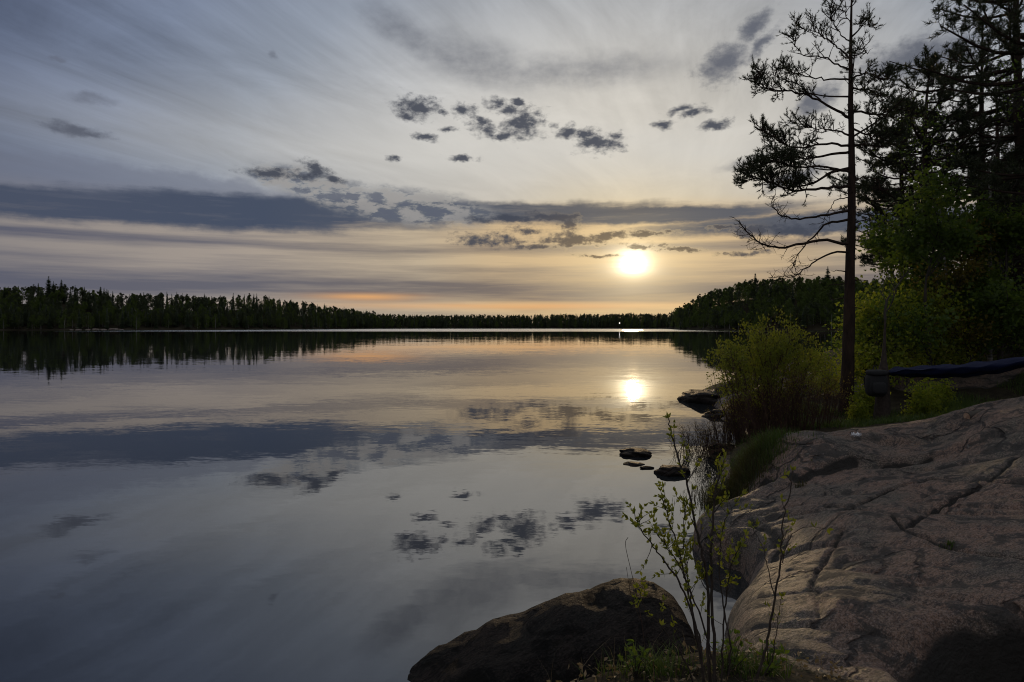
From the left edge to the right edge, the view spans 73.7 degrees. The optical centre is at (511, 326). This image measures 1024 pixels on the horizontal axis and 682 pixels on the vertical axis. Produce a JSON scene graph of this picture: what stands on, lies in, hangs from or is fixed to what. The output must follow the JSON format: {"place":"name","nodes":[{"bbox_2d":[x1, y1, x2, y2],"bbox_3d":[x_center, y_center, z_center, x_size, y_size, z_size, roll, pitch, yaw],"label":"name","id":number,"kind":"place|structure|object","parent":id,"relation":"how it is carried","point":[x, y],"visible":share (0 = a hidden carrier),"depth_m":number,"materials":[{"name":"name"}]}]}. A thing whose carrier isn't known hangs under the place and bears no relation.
{"place":"outdoors","nodes":[
{"label":"outdoors","id":0,"kind":"place"},
{"bbox_2d":[0,303,367,329],"bbox_3d":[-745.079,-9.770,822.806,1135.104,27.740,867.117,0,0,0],"label":"hill","id":1,"kind":"structure","parent":0,"point":[144,327],"depth_m":587.52,"materials":[{"name":"green plant"}]},
{"bbox_2d":[0,315,7,328],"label":"birch tree","id":2,"kind":"object","parent":1,"relation":"on","point":[2,317],"visible":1,"depth_m":524.51,"materials":[{"name":"green plant"}]},
{"bbox_2d":[44,276,53,300],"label":"spruce tree","id":3,"kind":"object","parent":1,"relation":"on","point":[48,286],"visible":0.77,"depth_m":578.39,"materials":[{"name":"green plant"}]},
{"bbox_2d":[57,280,67,300],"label":"spruce tree","id":4,"kind":"object","parent":1,"relation":"on","point":[61,285],"visible":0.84,"depth_m":586.47,"materials":[{"name":"green plant"}]},
{"bbox_2d":[59,315,69,327],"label":"birch tree","id":5,"kind":"object","parent":1,"relation":"on","point":[62,319],"visible":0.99,"depth_m":537.15,"materials":[{"name":"green plant"}]},
{"bbox_2d":[67,313,75,327],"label":"birch tree","id":6,"kind":"object","parent":1,"relation":"on","point":[70,317],"visible":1,"depth_m":546.72,"materials":[{"name":"green plant"}]},
{"bbox_2d":[79,289,84,305],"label":"pine tree","id":7,"kind":"object","parent":1,"relation":"on","point":[82,295],"visible":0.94,"depth_m":589.54,"materials":[{"name":"green plant"}]},
{"bbox_2d":[80,296,89,309],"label":"pine tree","id":8,"kind":"object","parent":1,"relation":"on","point":[85,297],"visible":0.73,"depth_m":580.45,"materials":[{"name":"green plant"}]},
{"bbox_2d":[84,312,94,328],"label":"birch tree","id":9,"kind":"object","parent":1,"relation":"on","point":[88,315],"visible":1,"depth_m":547.61,"materials":[{"name":"green plant"}]},
{"bbox_2d":[97,287,102,307],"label":"spruce tree","id":10,"kind":"object","parent":1,"relation":"on","point":[100,293],"visible":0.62,"depth_m":593.82,"materials":[{"name":"green plant"}]},
{"bbox_2d":[120,310,124,327],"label":"spruce tree","id":11,"kind":"object","parent":1,"relation":"on","point":[122,324],"visible":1,"depth_m":558.64,"materials":[{"name":"green plant"}]},
{"bbox_2d":[132,313,140,328],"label":"birch tree","id":12,"kind":"object","parent":1,"relation":"on","point":[137,326],"visible":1,"depth_m":563.09,"materials":[{"name":"green plant"}]},
{"bbox_2d":[165,315,171,327],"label":"birch tree","id":13,"kind":"object","parent":1,"relation":"on","point":[168,318],"visible":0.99,"depth_m":587.54,"materials":[{"name":"green plant"}]},
{"bbox_2d":[0,281,376,325],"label":"bank forest","id":14,"kind":"object","parent":1,"relation":"on","point":[14,297],"visible":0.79,"depth_m":610.77,"materials":[{"name":"green plant"}]},
{"bbox_2d":[187,312,192,327],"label":"pine tree","id":15,"kind":"object","parent":1,"relation":"on","point":[189,314],"visible":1,"depth_m":596.74,"materials":[{"name":"green plant"}]},
{"bbox_2d":[194,317,200,328],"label":"birch tree","id":16,"kind":"object","parent":1,"relation":"on","point":[197,322],"visible":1,"depth_m":605.26,"materials":[{"name":"green plant"}]},
{"bbox_2d":[200,314,208,328],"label":"birch tree","id":17,"kind":"object","parent":1,"relation":"on","point":[206,321],"visible":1,"depth_m":613.00,"materials":[{"name":"green plant"}]},
{"bbox_2d":[210,314,219,327],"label":"birch tree","id":18,"kind":"object","parent":1,"relation":"on","point":[214,317],"visible":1,"depth_m":625.66,"materials":[{"name":"green plant"}]},
{"bbox_2d":[292,315,297,327],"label":"pine tree","id":19,"kind":"object","parent":1,"relation":"on","point":[295,316],"visible":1,"depth_m":720.78,"materials":[{"name":"green plant"}]},
{"bbox_2d":[302,315,305,327],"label":"spruce tree","id":20,"kind":"object","parent":1,"relation":"on","point":[304,324],"visible":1,"depth_m":728.64,"materials":[{"name":"green plant"}]},
{"bbox_2d":[0,329,841,681],"bbox_3d":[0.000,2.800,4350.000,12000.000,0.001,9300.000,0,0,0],"label":"lake","id":21,"kind":"structure","parent":0,"point":[316,505],"depth_m":11.73,"materials":[{"name":"liquid"}]},
{"bbox_2d":[623,461,644,465],"bbox_3d":[2.480,2.803,13.905,0.462,0.086,0.448,0,0,0],"label":"stone","id":22,"kind":"object","parent":21,"relation":"in","point":[630,463],"visible":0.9,"depth_m":13.81,"materials":[{"name":"stone"}]},
{"bbox_2d":[619,447,651,456],"bbox_3d":[2.703,2.753,14.998,0.714,0.144,0.802,0,0,0],"label":"stone","id":23,"kind":"object","parent":21,"relation":"on","point":[634,452],"visible":1,"depth_m":14.77,"materials":[{"name":"stone"}]},
{"bbox_2d":[639,466,653,468],"bbox_3d":[2.663,2.794,13.496,0.296,0.059,0.224,0,0,0],"label":"stone","id":24,"kind":"object","parent":21,"relation":"in","point":[646,467],"visible":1,"depth_m":13.44,"materials":[{"name":"stone"}]},
{"bbox_2d":[654,464,690,476],"bbox_3d":[3.055,2.758,13.047,0.663,0.206,0.739,0,0,38],"label":"stone","id":25,"kind":"object","parent":21,"relation":"in","point":[668,470],"visible":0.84,"depth_m":12.88,"materials":[{"name":"stone"}]},
{"bbox_2d":[677,389,719,405],"bbox_3d":[7.437,2.676,25.546,2.059,0.564,4.054,0,0,-21],"label":"ledge rock","id":26,"kind":"object","parent":21,"relation":"in","point":[704,396],"visible":0.59,"depth_m":24.95,"materials":[{"name":"stone"}]},
{"bbox_2d":[708,443,734,458],"bbox_3d":[4.528,2.675,14.602,0.552,0.366,0.727,0,0,0],"label":"stone","id":27,"kind":"object","parent":21,"relation":"in","point":[714,453],"visible":0.28,"depth_m":14.46,"materials":[{"name":"stone"}]},
{"bbox_2d":[0,0,1023,322],"label":"sky","id":28,"kind":"structure","parent":0,"point":[492,158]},
{"bbox_2d":[366,324,673,328],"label":"hill","id":29,"kind":"structure","parent":0,"point":[516,327],"depth_m":931.76,"materials":[{"name":"green plant"}]},
{"bbox_2d":[337,309,688,328],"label":"forest","id":30,"kind":"object","parent":29,"relation":"on","point":[627,320],"visible":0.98,"depth_m":933.99,"materials":[{"name":"green plant"}]},
{"bbox_2d":[674,293,865,330],"bbox_3d":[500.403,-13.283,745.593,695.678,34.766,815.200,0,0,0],"label":"hill","id":31,"kind":"structure","parent":0,"point":[817,326],"depth_m":497.71,"materials":[{"name":"green plant"}]},
{"bbox_2d":[699,314,704,328],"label":"birch tree","id":32,"kind":"object","parent":31,"relation":"on","point":[701,322],"visible":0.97,"depth_m":561.78,"materials":[{"name":"green plant"}]},
{"bbox_2d":[717,310,724,328],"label":"spruce tree","id":33,"kind":"object","parent":31,"relation":"on","point":[721,326],"visible":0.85,"depth_m":525.90,"materials":[{"name":"green plant"}]},
{"bbox_2d":[720,312,727,326],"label":"birch tree","id":34,"kind":"object","parent":31,"relation":"on","point":[725,313],"visible":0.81,"depth_m":518.57,"materials":[{"name":"green plant"}]},
{"bbox_2d":[725,313,734,328],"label":"birch tree","id":35,"kind":"object","parent":31,"relation":"on","point":[728,318],"visible":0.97,"depth_m":509.40,"materials":[{"name":"green plant"}]},
{"bbox_2d":[744,313,752,328],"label":"birch tree","id":36,"kind":"object","parent":31,"relation":"on","point":[748,314],"visible":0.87,"depth_m":492.98,"materials":[{"name":"green plant"}]},
{"bbox_2d":[753,311,761,328],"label":"birch tree","id":37,"kind":"object","parent":31,"relation":"on","point":[757,315],"visible":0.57,"depth_m":488.09,"materials":[{"name":"green plant"}]},
{"bbox_2d":[672,276,896,325],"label":"hill forest","id":38,"kind":"object","parent":31,"relation":"on","point":[720,297],"visible":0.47,"depth_m":520.89,"materials":[{"name":"green plant"}]},
{"bbox_2d":[790,285,794,303],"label":"spruce tree","id":39,"kind":"object","parent":31,"relation":"on","point":[792,300],"visible":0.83,"depth_m":510.53,"materials":[{"name":"green plant"}]},
{"bbox_2d":[794,280,799,295],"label":"birch tree","id":40,"kind":"object","parent":31,"relation":"on","point":[797,285],"visible":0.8,"depth_m":524.90,"materials":[{"name":"green plant"}]},
{"bbox_2d":[800,308,807,329],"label":"spruce tree","id":41,"kind":"object","parent":31,"relation":"on","point":[803,320],"visible":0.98,"depth_m":475.12,"materials":[{"name":"green plant"}]},
{"bbox_2d":[825,268,833,292],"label":"spruce tree","id":42,"kind":"object","parent":31,"relation":"on","point":[827,275],"visible":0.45,"depth_m":529.07,"materials":[{"name":"green plant"}]},
{"bbox_2d":[826,311,837,328],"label":"birch tree","id":43,"kind":"object","parent":31,"relation":"on","point":[831,319],"visible":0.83,"depth_m":471.05,"materials":[{"name":"green plant"}]},
{"bbox_2d":[832,308,840,325],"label":"birch tree","id":44,"kind":"object","parent":31,"relation":"on","point":[836,310],"visible":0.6,"depth_m":475.75,"materials":[{"name":"green plant"}]},
{"bbox_2d":[838,310,842,325],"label":"birch tree","id":45,"kind":"object","parent":31,"relation":"on","point":[840,311],"visible":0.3,"depth_m":471.90,"materials":[{"name":"green plant"}]},
{"bbox_2d":[579,344,1023,681],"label":"ground","id":46,"kind":"structure","parent":0,"point":[897,397],"depth_m":4.14,"materials":[{"name":"soil"}]},
{"bbox_2d":[625,538,645,655],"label":"dry stalk","id":47,"kind":"object","parent":46,"relation":"on","point":[635,591],"visible":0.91,"depth_m":4.00,"materials":[{"name":"brown plant"}]},
{"bbox_2d":[618,639,657,677],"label":"leafy herb","id":48,"kind":"object","parent":46,"relation":"on","point":[638,662],"visible":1,"depth_m":3.76,"materials":[{"name":"green plant"}]},
{"bbox_2d":[621,413,753,681],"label":"sapling","id":49,"kind":"object","parent":46,"relation":"on","point":[678,551],"visible":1,"depth_m":3.60,"materials":[{"name":"green plant"}]},
{"bbox_2d":[574,633,813,681],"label":"grass","id":50,"kind":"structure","parent":46,"relation":"on","point":[658,665],"depth_m":3.84,"materials":[{"name":"green plant"}]},
{"bbox_2d":[539,623,879,681],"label":"dead leaves","id":51,"kind":"object","parent":46,"relation":"on","point":[757,654],"visible":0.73,"depth_m":3.87,"materials":[{"name":"plant"}]},
{"bbox_2d":[692,434,736,468],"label":"drooping shrub","id":52,"kind":"object","parent":46,"relation":"on","point":[720,449],"visible":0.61,"depth_m":13.93,"materials":[{"name":"green plant"}]},
{"bbox_2d":[702,629,753,673],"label":"leafy herb","id":53,"kind":"object","parent":46,"relation":"on","point":[736,657],"visible":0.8,"depth_m":3.73,"materials":[{"name":"green plant"}]},
{"bbox_2d":[665,425,824,512],"bbox_3d":[3.611,2.144,10.875,2.118,1.312,3.233,0,0,0],"label":"sedge clump","id":54,"kind":"object","parent":46,"relation":"on","point":[749,463],"visible":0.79,"depth_m":10.45,"materials":[{"name":"green plant"}]},
{"bbox_2d":[702,304,829,444],"bbox_3d":[5.363,1.064,14.409,2.720,3.055,2.304,0,0,0],"label":"willow bush","id":55,"kind":"object","parent":46,"relation":"on","point":[780,346],"visible":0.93,"depth_m":14.10,"materials":[{"name":"green plant"}]},
{"bbox_2d":[755,639,789,675],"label":"leafy herb","id":56,"kind":"object","parent":46,"relation":"on","point":[773,666],"visible":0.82,"depth_m":3.73,"materials":[{"name":"green plant"}]},
{"bbox_2d":[743,465,833,681],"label":"sapling","id":57,"kind":"object","parent":46,"relation":"on","point":[782,555],"visible":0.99,"depth_m":3.64,"materials":[{"name":"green plant"}]},
{"bbox_2d":[730,0,931,414],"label":"pine tree","id":58,"kind":"object","parent":46,"relation":"on","point":[783,157],"visible":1,"depth_m":14.89,"materials":[{"name":"green plant"}]},
{"bbox_2d":[844,393,871,421],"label":"bush","id":59,"kind":"object","parent":46,"relation":"on","point":[859,412],"visible":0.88,"depth_m":13.84,"materials":[{"name":"green plant"}]},
{"bbox_2d":[818,295,907,383],"bbox_3d":[9.687,0.489,18.757,2.223,2.789,2.522,0,0,-29],"label":"hazel bush","id":60,"kind":"object","parent":46,"relation":"on","point":[857,372],"visible":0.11,"depth_m":18.73,"materials":[{"name":"green plant"}]},
{"bbox_2d":[710,352,1023,469],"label":"grass","id":61,"kind":"structure","parent":46,"relation":"on","point":[902,418],"depth_m":13.75,"materials":[{"name":"green plant"}]},
{"bbox_2d":[847,371,890,414],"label":"bush","id":62,"kind":"object","parent":46,"relation":"on","point":[866,397],"visible":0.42,"depth_m":14.43,"materials":[{"name":"green plant"}]},
{"bbox_2d":[833,275,944,391],"bbox_3d":[9.299,0.209,16.957,2.416,3.032,2.742,0,0,26],"label":"hazel bush","id":63,"kind":"object","parent":46,"relation":"on","point":[892,357],"visible":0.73,"depth_m":16.93,"materials":[{"name":"green plant"}]},
{"bbox_2d":[873,263,911,419],"bbox_3d":[7.726,0.400,13.972,0.797,3.417,0.783,0,0,-15],"label":"slim tree","id":64,"kind":"object","parent":46,"relation":"on","point":[882,405],"visible":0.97,"depth_m":13.84,"materials":[{"name":"brown plant"}]},
{"bbox_2d":[863,365,887,396],"bbox_3d":[7.272,1.085,13.613,0.400,0.629,0.326,0,0,0],"label":"backpack","id":65,"kind":"object","parent":64,"relation":"hanging from","point":[875,381],"visible":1,"depth_m":13.51,"materials":[{"name":"grey fabric"}]},
{"bbox_2d":[888,357,1023,377],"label":"hammock","id":66,"kind":"object","parent":64,"relation":"hanging from","point":[971,369],"visible":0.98,"depth_m":13.19,"materials":[{"name":"blue fabric"}]},
{"bbox_2d":[838,147,961,273],"bbox_3d":[16.411,-3.412,28.985,4.865,9.018,4.500,0,0,41],"label":"pine tree","id":67,"kind":"object","parent":46,"relation":"on","point":[870,215],"visible":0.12,"depth_m":29.27,"materials":[{"name":"green plant"}]},
{"bbox_2d":[824,90,993,363],"bbox_3d":[12.477,-2.974,21.596,4.918,9.116,4.550,0,0,16],"label":"pine tree","id":68,"kind":"object","parent":46,"relation":"on","point":[866,189],"visible":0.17,"depth_m":21.23,"materials":[{"name":"green plant"}]},
{"bbox_2d":[855,197,975,366],"bbox_3d":[11.114,-1.032,19.059,3.084,5.458,3.280,0,0,-17],"label":"maple tree","id":69,"kind":"object","parent":46,"relation":"on","point":[878,243],"visible":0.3,"depth_m":19.19,"materials":[{"name":"green plant"}]},
{"bbox_2d":[897,380,947,417],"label":"bush","id":70,"kind":"object","parent":46,"relation":"on","point":[924,403],"visible":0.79,"depth_m":14.19,"materials":[{"name":"green plant"}]},
{"bbox_2d":[823,43,1022,364],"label":"pine tree","id":71,"kind":"object","parent":46,"relation":"on","point":[897,167],"visible":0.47,"depth_m":19.46,"materials":[{"name":"green plant"}]},
{"bbox_2d":[903,377,952,414],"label":"bush","id":72,"kind":"object","parent":46,"relation":"on","point":[938,389],"visible":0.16,"depth_m":14.78,"materials":[{"name":"green plant"}]},
{"bbox_2d":[926,377,961,409],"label":"bush","id":73,"kind":"object","parent":46,"relation":"on","point":[947,392],"visible":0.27,"depth_m":14.99,"materials":[{"name":"green plant"}]},
{"bbox_2d":[889,0,1023,352],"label":"pine tree","id":74,"kind":"object","parent":46,"relation":"on","point":[1017,124],"visible":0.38,"depth_m":19.39,"materials":[{"name":"green plant"}]},
{"bbox_2d":[890,14,1023,352],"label":"pine tree","id":75,"kind":"object","parent":46,"relation":"on","point":[981,109],"visible":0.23,"depth_m":21.48,"materials":[{"name":"green plant"}]},
{"bbox_2d":[924,391,996,415],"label":"grass tuft","id":76,"kind":"object","parent":46,"relation":"on","point":[960,405],"visible":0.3,"depth_m":14.23,"materials":[{"name":"green plant"}]},
{"bbox_2d":[899,0,1023,212],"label":"pine tree","id":77,"kind":"object","parent":46,"relation":"on","point":[1013,28],"visible":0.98,"depth_m":14.94,"materials":[{"name":"green plant"}]},
{"bbox_2d":[938,282,1015,358],"bbox_3d":[12.562,-0.117,19.324,2.468,2.728,2.175,0,0,-2],"label":"hazel bush","id":78,"kind":"object","parent":46,"relation":"on","point":[963,330],"visible":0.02,"depth_m":18.96,"materials":[{"name":"green plant"}]},
{"bbox_2d":[932,64,1023,266],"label":"pine tree","id":79,"kind":"object","parent":46,"relation":"on","point":[996,130],"visible":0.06,"depth_m":26.96,"materials":[{"name":"green plant"}]},
{"bbox_2d":[963,115,1013,186],"bbox_3d":[23.888,-5.227,31.583,5.991,11.105,5.542,0,0,-16],"label":"pine tree","id":80,"kind":"object","parent":46,"relation":"on","point":[1003,151],"visible":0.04,"depth_m":31.87,"materials":[{"name":"green plant"}]},
{"bbox_2d":[964,77,1023,358],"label":"spruce tree","id":81,"kind":"object","parent":46,"relation":"on","point":[1022,255],"visible":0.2,"depth_m":19.35,"materials":[{"name":"green plant"}]},
{"bbox_2d":[851,432,861,436],"bbox_3d":[5.170,1.620,10.257,0.144,0.090,0.105,0,0,0],"label":"crumpled paper","id":82,"kind":"object","parent":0,"point":[856,434],"visible":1,"depth_m":10.23,"materials":[{"name":"white paper"}]},
{"bbox_2d":[692,360,1023,681],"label":"granite shore","id":83,"kind":"structure","parent":0,"point":[877,584],"depth_m":6.31,"materials":[{"name":"grey stone"}]},
{"bbox_2d":[407,578,697,681],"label":"boulder","id":84,"kind":"object","parent":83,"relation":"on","point":[564,631],"visible":0.79,"depth_m":5.38,"materials":[{"name":"stone"}]},
{"bbox_2d":[702,409,724,418],"bbox_3d":[6.818,2.778,21.280,1.567,0.348,1.483,0,0,-39],"label":"ledge rock","id":85,"kind":"object","parent":83,"relation":"on","point":[706,414],"visible":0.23,"depth_m":21.19,"materials":[{"name":"stone"}]},
{"bbox_2d":[661,386,790,458],"bbox_3d":[4.766,2.209,14.839,2.982,2.130,1.716,0,0,0],"label":"twiggy shrub","id":86,"kind":"object","parent":83,"relation":"on","point":[726,429],"visible":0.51,"depth_m":14.72,"materials":[{"name":"brown plant"}]},
{"bbox_2d":[729,368,852,444],"bbox_3d":[5.618,1.600,13.591,2.480,1.647,1.716,0,0,0],"label":"twiggy shrub","id":87,"kind":"object","parent":83,"relation":"on","point":[794,413],"visible":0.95,"depth_m":13.54,"materials":[{"name":"brown plant"}]},
{"bbox_2d":[791,480,807,488],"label":"grass tuft","id":88,"kind":"object","parent":83,"relation":"on","point":[802,484],"visible":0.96,"depth_m":8.89,"materials":[{"name":"green plant"}]},
{"bbox_2d":[805,344,841,394],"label":"hazel bush","id":89,"kind":"object","parent":83,"relation":"on","point":[822,365],"visible":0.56,"depth_m":17.48,"materials":[{"name":"green plant"}]},
{"bbox_2d":[821,155,1002,380],"bbox_3d":[9.841,-1.186,17.304,3.461,5.685,4.041,0,0,-41],"label":"maple tree","id":90,"kind":"object","parent":83,"relation":"on","point":[956,239],"visible":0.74,"depth_m":16.50,"materials":[{"name":"green plant"}]},
{"bbox_2d":[890,273,989,364],"bbox_3d":[10.969,0.123,17.659,2.687,2.971,2.368,0,0,1],"label":"hazel bush","id":91,"kind":"object","parent":83,"relation":"on","point":[942,351],"visible":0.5,"depth_m":17.22,"materials":[{"name":"green plant"}]},
{"bbox_2d":[869,90,1014,363],"bbox_3d":[11.310,-2.475,18.426,3.564,7.568,3.776,0,0,38],"label":"birch tree","id":92,"kind":"object","parent":83,"relation":"on","point":[909,156],"visible":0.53,"depth_m":18.01,"materials":[{"name":"green plant"}]},
{"bbox_2d":[939,539,954,549],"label":"grass tuft","id":93,"kind":"object","parent":83,"relation":"on","point":[949,543],"visible":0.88,"depth_m":5.95,"materials":[{"name":"green plant"}]},
{"bbox_2d":[900,214,1014,364],"bbox_3d":[11.445,-0.804,17.628,2.958,4.281,3.254,0,0,0],"label":"oak tree","id":94,"kind":"object","parent":83,"relation":"on","point":[961,278],"visible":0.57,"depth_m":17.59,"materials":[{"name":"green plant"}]},
{"bbox_2d":[896,45,1023,361],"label":"birch tree","id":95,"kind":"object","parent":83,"relation":"on","point":[989,357],"visible":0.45,"depth_m":17.42,"materials":[{"name":"green plant"}]},
{"bbox_2d":[907,171,1023,361],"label":"maple tree","id":96,"kind":"object","parent":83,"relation":"on","point":[985,211],"visible":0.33,"depth_m":17.89,"materials":[{"name":"green plant"}]},
{"bbox_2d":[963,409,984,418],"bbox_3d":[6.771,1.287,9.981,0.331,0.161,0.116,0,0,-16],"label":"log","id":97,"kind":"object","parent":83,"relation":"on","point":[969,415],"visible":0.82,"depth_m":9.93,"materials":[{"name":"brown wood"}]},
{"bbox_2d":[951,202,1023,359],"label":"maple tree","id":98,"kind":"object","parent":83,"relation":"on","point":[1001,299],"visible":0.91,"depth_m":16.92,"materials":[{"name":"green plant"}]}
]}

